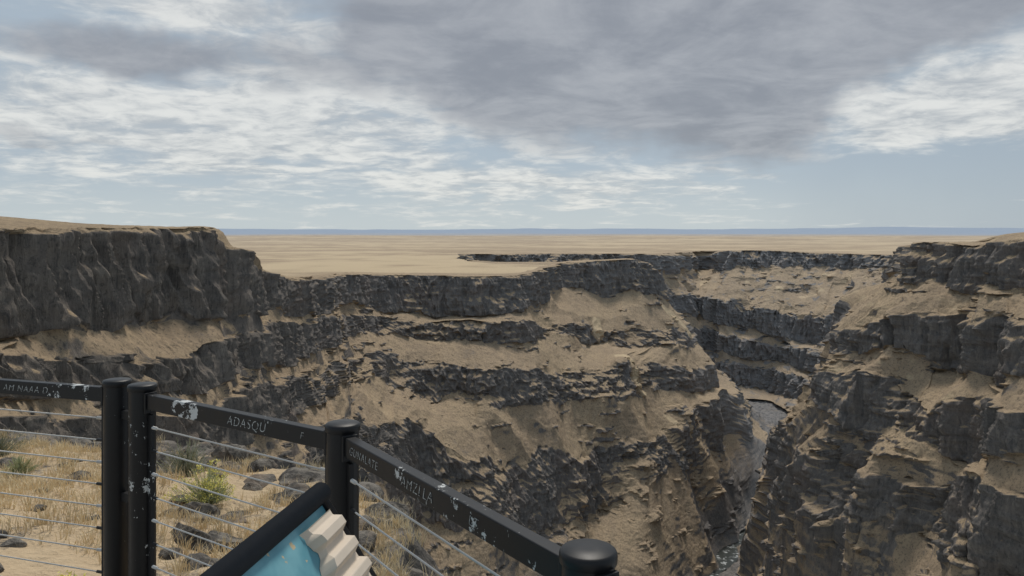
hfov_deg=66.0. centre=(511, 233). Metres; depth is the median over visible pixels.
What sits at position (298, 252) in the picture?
plateau ground
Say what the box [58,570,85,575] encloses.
rabbitbrush
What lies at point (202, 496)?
rabbitbrush
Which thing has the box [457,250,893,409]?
canyon wall
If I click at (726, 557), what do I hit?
river
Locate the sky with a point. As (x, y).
(218, 114)
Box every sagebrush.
[0,431,35,456]
[156,437,215,477]
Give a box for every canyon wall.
[0,216,767,575]
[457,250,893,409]
[736,232,1023,575]
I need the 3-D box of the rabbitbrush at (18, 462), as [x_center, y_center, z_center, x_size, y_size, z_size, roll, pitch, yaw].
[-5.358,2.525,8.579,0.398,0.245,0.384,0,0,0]
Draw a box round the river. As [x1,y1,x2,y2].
[718,399,787,575]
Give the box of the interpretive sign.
[200,482,376,575]
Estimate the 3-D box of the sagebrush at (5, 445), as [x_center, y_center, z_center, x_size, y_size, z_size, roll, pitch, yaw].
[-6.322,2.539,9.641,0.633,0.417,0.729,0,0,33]
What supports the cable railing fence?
on the viewing platform pavement
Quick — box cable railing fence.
[0,377,618,575]
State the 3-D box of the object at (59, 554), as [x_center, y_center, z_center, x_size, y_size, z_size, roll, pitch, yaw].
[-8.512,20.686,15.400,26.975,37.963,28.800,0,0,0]
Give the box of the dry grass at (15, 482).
[0,427,454,575]
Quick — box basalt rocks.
[0,432,427,575]
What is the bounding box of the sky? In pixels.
[0,0,1023,229]
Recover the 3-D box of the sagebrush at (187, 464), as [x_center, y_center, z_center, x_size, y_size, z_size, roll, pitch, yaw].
[-3.632,2.492,8.861,0.721,0.486,0.714,0,0,0]
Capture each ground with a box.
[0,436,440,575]
[219,227,1023,276]
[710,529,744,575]
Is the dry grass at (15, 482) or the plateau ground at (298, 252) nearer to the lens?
the dry grass at (15, 482)
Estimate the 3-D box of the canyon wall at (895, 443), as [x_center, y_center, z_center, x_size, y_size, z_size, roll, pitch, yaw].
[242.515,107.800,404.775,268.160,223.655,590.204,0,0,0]
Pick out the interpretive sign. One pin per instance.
(307, 533)
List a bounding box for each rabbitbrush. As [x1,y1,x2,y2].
[0,455,41,475]
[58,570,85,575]
[160,459,236,503]

